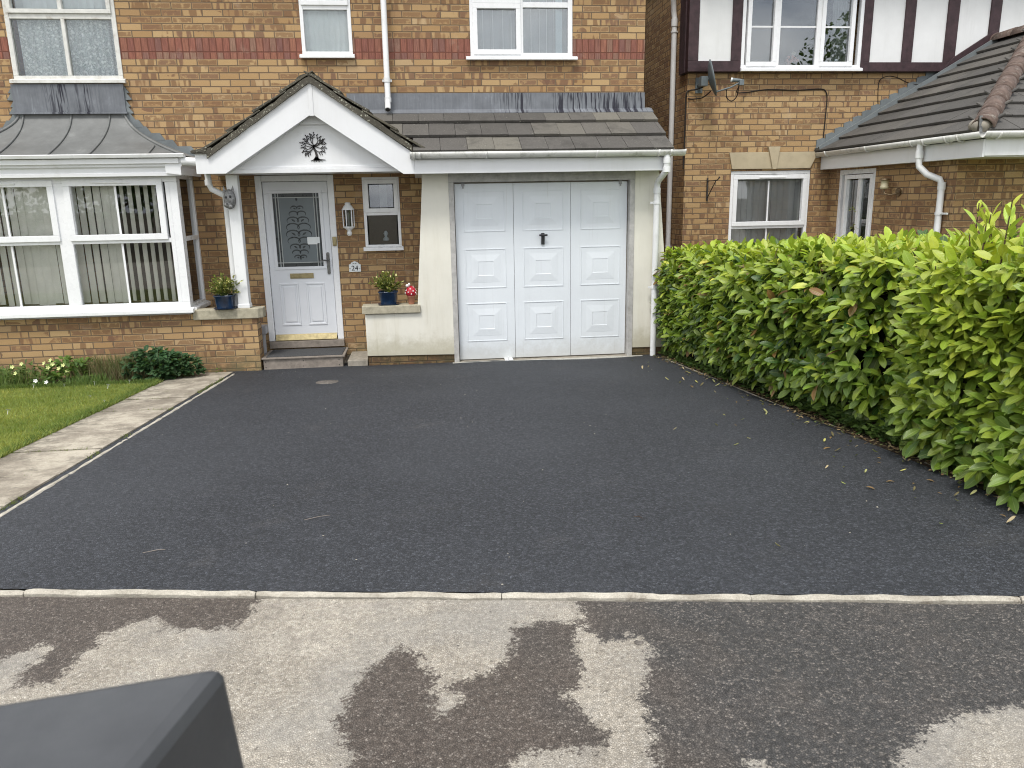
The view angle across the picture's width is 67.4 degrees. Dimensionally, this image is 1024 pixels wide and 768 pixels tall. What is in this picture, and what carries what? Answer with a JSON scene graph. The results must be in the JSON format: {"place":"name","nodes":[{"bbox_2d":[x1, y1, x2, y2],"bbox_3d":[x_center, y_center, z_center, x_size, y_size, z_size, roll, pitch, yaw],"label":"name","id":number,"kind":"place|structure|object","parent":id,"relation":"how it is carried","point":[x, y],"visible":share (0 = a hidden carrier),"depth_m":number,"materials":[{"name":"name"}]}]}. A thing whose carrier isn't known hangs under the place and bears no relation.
{"place":"outdoors","nodes":[
{"label":"outdoors","id":0,"kind":"place"},
{"bbox_2d":[23,372,207,383],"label":"flower bed soil","id":1,"kind":"structure","parent":0,"point":[101,380],"depth_m":8.67,"materials":[{"name":"brown soil"}]},
{"bbox_2d":[0,366,46,385],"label":"grassy clump","id":2,"kind":"object","parent":1,"relation":"on","point":[18,380],"visible":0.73,"depth_m":8.28,"materials":[{"name":"green plant"}]},
{"bbox_2d":[0,359,49,385],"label":"yellow flower plant","id":3,"kind":"object","parent":1,"relation":"on","point":[22,367],"visible":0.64,"depth_m":8.39,"materials":[{"name":"green plant"}]},
{"bbox_2d":[31,375,64,384],"bbox_3d":[-5.053,-0.021,8.323,0.303,0.142,0.289,7,16,29],"label":"white flower plant","id":4,"kind":"object","parent":1,"relation":"on","point":[48,379],"visible":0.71,"depth_m":8.28,"materials":[{"name":"green plant"}]},
{"bbox_2d":[40,355,98,382],"bbox_3d":[-4.907,-0.166,8.549,0.576,0.351,0.554,-14,18,-42],"label":"hellebore","id":5,"kind":"object","parent":1,"relation":"on","point":[60,365],"visible":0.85,"depth_m":8.43,"materials":[{"name":"green plant"}]},
{"bbox_2d":[44,372,110,386],"bbox_3d":[-4.656,-0.046,8.306,0.793,0.142,0.478,-6,14,-19],"label":"grassy clump","id":6,"kind":"object","parent":1,"relation":"on","point":[86,378],"visible":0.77,"depth_m":8.33,"materials":[{"name":"green plant"}]},
{"bbox_2d":[45,350,186,380],"bbox_3d":[-4.409,-0.211,8.595,1.538,0.353,0.548,-2,14,-6],"label":"lavender clump","id":7,"kind":"object","parent":1,"relation":"on","point":[111,370],"visible":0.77,"depth_m":8.53,"materials":[{"name":"green plant"}]},
{"bbox_2d":[118,345,189,379],"bbox_3d":[-4.001,-0.229,8.599,0.763,0.398,0.543,-2,14,-6],"label":"leafy shrub","id":8,"kind":"object","parent":1,"relation":"on","point":[157,355],"visible":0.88,"depth_m":8.49,"materials":[{"name":"green plant"}]},
{"bbox_2d":[158,353,206,378],"bbox_3d":[-3.752,-0.209,8.714,0.565,0.309,0.469,-2,14,-6],"label":"leafy shrub","id":9,"kind":"object","parent":1,"relation":"on","point":[186,368],"visible":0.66,"depth_m":8.65,"materials":[{"name":"green plant"}]},
{"bbox_2d":[0,671,243,767],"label":"wheelie bin","id":10,"kind":"object","parent":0,"point":[183,721],"visible":1,"depth_m":0.62,"materials":[{"name":"grey plastic"}]},
{"bbox_2d":[0,589,1019,596],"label":"ground","id":11,"kind":"structure","parent":0,"point":[461,592],"depth_m":3.12,"materials":[{"name":"grey concrete"}]},
{"bbox_2d":[0,590,23,596],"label":"edging kerb","id":12,"kind":"structure","parent":11,"relation":"on","point":[11,593],"depth_m":3.07,"materials":[{"name":"concrete"}]},
{"bbox_2d":[0,475,56,507],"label":"paving slab","id":13,"kind":"structure","parent":11,"relation":"on","point":[13,488],"depth_m":4.52,"materials":[{"name":"concrete"}]},
{"bbox_2d":[0,449,100,477],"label":"paving slab","id":14,"kind":"structure","parent":11,"relation":"on","point":[57,463],"depth_m":5.07,"materials":[{"name":"concrete"}]},
{"bbox_2d":[13,429,133,452],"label":"paving slab","id":15,"kind":"structure","parent":11,"relation":"on","point":[84,440],"depth_m":5.64,"materials":[{"name":"concrete"}]},
{"bbox_2d":[55,409,167,432],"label":"paving slab","id":16,"kind":"structure","parent":11,"relation":"on","point":[117,420],"depth_m":6.33,"materials":[{"name":"concrete"}]},
{"bbox_2d":[100,398,187,411],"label":"paving slab","id":17,"kind":"structure","parent":11,"relation":"on","point":[142,404],"depth_m":7.04,"materials":[{"name":"concrete"}]},
{"bbox_2d":[125,384,210,399],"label":"paving slab","id":18,"kind":"structure","parent":11,"relation":"on","point":[175,391],"depth_m":7.70,"materials":[{"name":"concrete"}]},
{"bbox_2d":[155,372,232,385],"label":"paving slab","id":19,"kind":"structure","parent":11,"relation":"on","point":[208,378],"depth_m":8.51,"materials":[{"name":"concrete"}]},
{"bbox_2d":[0,0,686,378],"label":"brick house","id":20,"kind":"structure","parent":11,"relation":"on","point":[488,170],"depth_m":9.00,"materials":[{"name":"brown brick"}]},
{"bbox_2d":[2,0,125,83],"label":"window","id":21,"kind":"structure","parent":20,"relation":"in","point":[62,41],"depth_m":8.72,"materials":[{"name":"white paint"}]},
{"bbox_2d":[0,176,194,318],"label":"window","id":22,"kind":"structure","parent":20,"relation":"in","point":[50,214],"depth_m":8.66,"materials":[{"name":"white plastic"}]},
{"bbox_2d":[178,175,210,309],"bbox_3d":[-3.755,-1.657,9.005,0.120,1.540,0.595,-2,14,-6],"label":"window","id":23,"kind":"structure","parent":20,"relation":"in","point":[186,188],"depth_m":9.10,"materials":[{"name":"white plastic"}]},
{"bbox_2d":[204,273,242,309],"bbox_3d":[-3.358,-1.069,8.845,0.449,0.417,0.372,10,17,38],"label":"plant pot","id":24,"kind":"object","parent":20,"relation":"on","point":[224,299],"visible":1,"depth_m":8.83,"materials":[{"name":"blue ceramic"}]},
{"bbox_2d":[223,186,235,208],"bbox_3d":[-3.162,-2.087,8.586,0.138,0.259,0.107,-2,14,-6],"label":"cat face ornament","id":25,"kind":"object","parent":20,"relation":"attached to","point":[229,197],"visible":1,"depth_m":8.57,"materials":[{"name":"grey metal"}]},
{"bbox_2d":[262,181,337,340],"bbox_3d":[-2.570,-1.499,9.486,0.840,1.935,0.104,-2,14,-6],"label":"front door","id":26,"kind":"structure","parent":20,"relation":"in","point":[297,220],"depth_m":9.49,"materials":[{"name":"white plastic"}]},
{"bbox_2d":[299,132,326,161],"bbox_3d":[-2.195,-2.618,8.481,0.298,0.320,0.008,-2,14,-6],"label":"tree emblem","id":27,"kind":"object","parent":20,"relation":"attached to","point":[316,158],"visible":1,"depth_m":8.48,"materials":[{"name":"metal"}]},
{"bbox_2d":[298,0,354,57],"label":"window","id":28,"kind":"structure","parent":20,"relation":"in","point":[325,25],"depth_m":8.96,"materials":[{"name":"white plastic"}]},
{"bbox_2d":[342,202,354,235],"bbox_3d":[-1.989,-2.008,9.350,0.152,0.398,0.157,-2,14,-6],"label":"wall lantern","id":29,"kind":"object","parent":20,"relation":"attached to","point":[348,217],"depth_m":9.30,"materials":[{"name":"white plastic"}]},
{"bbox_2d":[349,261,360,271],"bbox_3d":[-1.954,-1.461,9.551,0.145,0.130,0.022,-2,14,-6],"label":"number plaque","id":30,"kind":"object","parent":20,"relation":"attached to","point":[354,266],"visible":1,"depth_m":9.54,"materials":[{"name":"white ceramic"}]},
{"bbox_2d":[362,177,403,250],"bbox_3d":[-1.610,-2.110,9.533,0.490,0.882,0.290,-2,14,-6],"label":"window","id":31,"kind":"structure","parent":20,"relation":"in","point":[382,181],"depth_m":9.43,"materials":[{"name":"white plastic"}]},
{"bbox_2d":[368,271,402,305],"bbox_3d":[-1.503,-1.147,9.133,0.376,0.412,0.402,5,15,24],"label":"plant pot","id":32,"kind":"object","parent":20,"relation":"on","point":[387,294],"visible":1,"depth_m":9.10,"materials":[{"name":"blue ceramic"}]},
{"bbox_2d":[405,283,416,303],"bbox_3d":[-1.207,-1.083,9.181,0.148,0.257,0.146,-2,14,-6],"label":"toadstool ornament","id":33,"kind":"object","parent":20,"relation":"on","point":[410,292],"visible":1,"depth_m":9.14,"materials":[{"name":"ceramic"}]},
{"bbox_2d":[466,0,577,59],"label":"window","id":34,"kind":"structure","parent":20,"relation":"in","point":[516,29],"depth_m":9.21,"materials":[{"name":"white plastic"}]},
{"bbox_2d":[454,180,626,360],"bbox_3d":[0.377,-1.353,9.266,2.069,2.118,0.176,-2,14,-6],"label":"garage door","id":35,"kind":"structure","parent":20,"relation":"in","point":[491,256],"depth_m":9.31,"materials":[{"name":"white metal"}]},
{"bbox_2d":[256,591,501,599],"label":"edging kerb","id":36,"kind":"structure","parent":11,"relation":"on","point":[356,595],"depth_m":2.97,"materials":[{"name":"concrete"}]},
{"bbox_2d":[502,592,750,601],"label":"edging kerb","id":37,"kind":"structure","parent":11,"relation":"on","point":[617,596],"depth_m":2.90,"materials":[{"name":"concrete"}]},
{"bbox_2d":[644,0,1023,270],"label":"neighbour house","id":38,"kind":"structure","parent":11,"relation":"on","point":[940,145],"depth_m":10.65,"materials":[{"name":"brick"}]},
{"bbox_2d":[682,87,702,168],"bbox_3d":[2.504,-3.527,10.607,0.253,1.068,0.064,7,15,29],"label":"cable","id":39,"kind":"object","parent":38,"relation":"attached to","point":[685,119],"visible":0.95,"depth_m":10.61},
{"bbox_2d":[688,91,710,99],"bbox_3d":[2.565,-3.938,10.476,0.336,0.088,0.072,9,17,36],"label":"cable","id":40,"kind":"object","parent":38,"relation":"attached to","point":[701,97],"visible":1,"depth_m":10.50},
{"bbox_2d":[706,176,719,200],"bbox_3d":[2.792,-2.718,10.693,0.040,0.324,0.384,-4,14,-12],"label":"hanging basket bracket","id":41,"kind":"object","parent":38,"relation":"attached to","point":[707,194],"visible":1,"depth_m":10.83,"materials":[{"name":"metal"}]},
{"bbox_2d":[695,59,743,95],"bbox_3d":[2.706,-4.083,10.224,0.361,0.464,0.690,-16,20,-47],"label":"satellite dish","id":42,"kind":"object","parent":38,"relation":"attached to","point":[701,81],"visible":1,"depth_m":10.18,"materials":[{"name":"grey metal"}]},
{"bbox_2d":[726,86,738,101],"bbox_3d":[2.930,-3.877,10.255,0.187,0.190,0.083,-2,14,-6],"label":"cable","id":43,"kind":"object","parent":42,"relation":"hanging from","point":[735,97],"visible":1,"depth_m":10.27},
{"bbox_2d":[728,170,809,243],"bbox_3d":[3.690,-2.370,11.148,1.240,1.393,0.210,-2,14,-6],"label":"window","id":44,"kind":"structure","parent":38,"relation":"in","point":[762,218],"depth_m":11.14,"materials":[{"name":"white plastic"}]},
{"bbox_2d":[736,88,827,137],"bbox_3d":[3.667,-3.728,10.691,1.518,0.737,0.312,-6,14,-20],"label":"cable","id":45,"kind":"object","parent":38,"relation":"attached to","point":[797,90],"visible":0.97,"depth_m":10.70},
{"bbox_2d":[785,51,798,64],"bbox_3d":[3.874,-4.492,10.609,0.190,0.193,0.105,-10,16,-32],"label":"window ornament","id":46,"kind":"object","parent":38,"relation":"in","point":[793,60],"depth_m":10.59,"materials":[{"name":"beige glass"}]},
{"bbox_2d":[740,0,864,71],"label":"window","id":47,"kind":"structure","parent":38,"relation":"in","point":[840,19],"depth_m":10.50,"materials":[{"name":"white plastic"}]},
{"bbox_2d":[835,168,875,240],"bbox_3d":[4.689,-1.870,10.560,0.098,2.090,0.885,-2,14,-6],"label":"patio door","id":48,"kind":"structure","parent":38,"relation":"in","point":[858,194],"depth_m":10.41,"materials":[{"name":"white plastic"}]},
{"bbox_2d":[879,178,901,195],"bbox_3d":[4.674,-2.431,9.482,0.275,0.224,0.132,9,17,35],"label":"wing lantern","id":49,"kind":"object","parent":38,"relation":"attached to","point":[884,184],"visible":1,"depth_m":9.47,"materials":[{"name":"beige glass"}]},
{"bbox_2d":[878,76,917,90],"bbox_3d":[5.544,-4.141,10.851,0.790,0.402,0.034,-2,14,-3],"label":"cable","id":50,"kind":"object","parent":38,"relation":"attached to","point":[892,76],"visible":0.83,"depth_m":10.80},
{"bbox_2d":[750,594,1020,603],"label":"edging kerb","id":51,"kind":"structure","parent":11,"relation":"on","point":[904,599],"depth_m":2.83,"materials":[{"name":"concrete"}]},
{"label":"lawn","id":52,"kind":"structure","parent":11,"relation":"on","visible":0},
{"bbox_2d":[0,373,230,510],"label":"grass","id":53,"kind":"structure","parent":52,"relation":"on","point":[62,406],"depth_m":7.10,"materials":[{"name":"green plant"}]},
{"bbox_2d":[0,354,1023,595],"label":"driveway","id":54,"kind":"structure","parent":0,"point":[429,477],"depth_m":4.09,"materials":[{"name":"black asphalt"}]},
{"bbox_2d":[0,474,67,516],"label":"edging kerb","id":55,"kind":"structure","parent":54,"relation":"on","point":[41,490],"depth_m":4.36,"materials":[{"name":"concrete"}]},
{"bbox_2d":[68,442,122,474],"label":"edging kerb","id":56,"kind":"structure","parent":54,"relation":"on","point":[94,458],"depth_m":5.15,"materials":[{"name":"concrete"}]},
{"bbox_2d":[24,588,255,598],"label":"edging kerb","id":57,"kind":"structure","parent":54,"relation":"on","point":[141,593],"depth_m":3.04,"materials":[{"name":"concrete"}]},
{"bbox_2d":[122,418,161,441],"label":"edging kerb","id":58,"kind":"structure","parent":54,"relation":"on","point":[143,428],"depth_m":6.05,"materials":[{"name":"concrete"}]},
{"bbox_2d":[161,399,192,417],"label":"edging kerb","id":59,"kind":"structure","parent":54,"relation":"on","point":[176,408],"depth_m":6.83,"materials":[{"name":"concrete"}]},
{"bbox_2d":[192,384,216,398],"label":"edging kerb","id":60,"kind":"structure","parent":54,"relation":"on","point":[211,387],"depth_m":7.76,"materials":[{"name":"concrete"}]},
{"bbox_2d":[262,347,348,369],"bbox_3d":[-2.519,-0.315,9.433,0.970,0.146,0.530,-2,14,-6],"label":"door step","id":61,"kind":"object","parent":54,"relation":"on","point":[270,363],"depth_m":9.20,"materials":[{"name":"concrete"}]},
{"bbox_2d":[266,347,345,357],"bbox_3d":[-2.512,-0.390,9.413,0.895,0.008,0.465,-2,14,-6],"label":"doormat","id":62,"kind":"object","parent":61,"relation":"on","point":[307,352],"visible":1,"depth_m":9.39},
{"bbox_2d":[316,380,338,383],"bbox_3d":[-1.951,-0.011,8.112,0.240,0.030,0.240,-2,10,-6],"label":"drain cover","id":63,"kind":"object","parent":54,"relation":"on","point":[326,381],"visible":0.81,"depth_m":8.10,"materials":[{"name":"grey metal"}]},
{"bbox_2d":[453,355,642,362],"bbox_3d":[0.458,-0.277,9.418,2.400,0.045,0.145,-2,14,-6],"label":"channel grate","id":64,"kind":"object","parent":54,"relation":"on","point":[570,358],"visible":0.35,"depth_m":9.47,"materials":[{"name":"grey plastic"}]},
{"bbox_2d":[725,383,766,399],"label":"edging kerb","id":65,"kind":"structure","parent":54,"relation":"on","point":[747,391],"depth_m":6.93,"materials":[{"name":"concrete"}]},
{"bbox_2d":[0,597,1023,767],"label":"road","id":66,"kind":"structure","parent":0,"point":[328,683],"depth_m":2.45,"materials":[{"name":"grey asphalt"}]},
{"bbox_2d":[634,640,643,644],"bbox_3d":[0.429,0.881,2.606,0.028,0.019,0.026,8,16,34],"label":"pebble","id":67,"kind":"object","parent":66,"relation":"on","point":[637,642],"visible":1,"depth_m":2.60,"materials":[{"name":"grey stone"}]},
{"bbox_2d":[660,350,1023,506],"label":"hedge soil","id":68,"kind":"structure","parent":0,"point":[980,486],"depth_m":5.44,"materials":[{"name":"brown soil"}]},
{"bbox_2d":[658,350,955,470],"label":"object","id":69,"kind":"object","parent":68,"relation":"on","point":[859,425],"visible":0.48,"depth_m":5.79,"materials":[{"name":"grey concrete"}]},
{"bbox_2d":[652,226,1020,432],"bbox_3d":[2.657,-0.698,7.327,1.748,1.736,4.924,-2,14,-6],"label":"laurel hedge","id":70,"kind":"object","parent":68,"relation":"on","point":[783,316],"visible":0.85,"depth_m":5.93,"materials":[{"name":"green plant"}]},
{"bbox_2d":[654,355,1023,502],"bbox_3d":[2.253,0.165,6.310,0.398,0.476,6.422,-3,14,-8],"label":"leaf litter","id":71,"kind":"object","parent":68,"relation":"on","point":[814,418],"visible":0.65,"depth_m":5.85,"materials":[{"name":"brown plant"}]},
{"bbox_2d":[856,194,1023,513],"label":"laurel shrub","id":72,"kind":"object","parent":68,"relation":"on","point":[959,405],"visible":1,"depth_m":4.15,"materials":[{"name":"green plant"}]}
]}

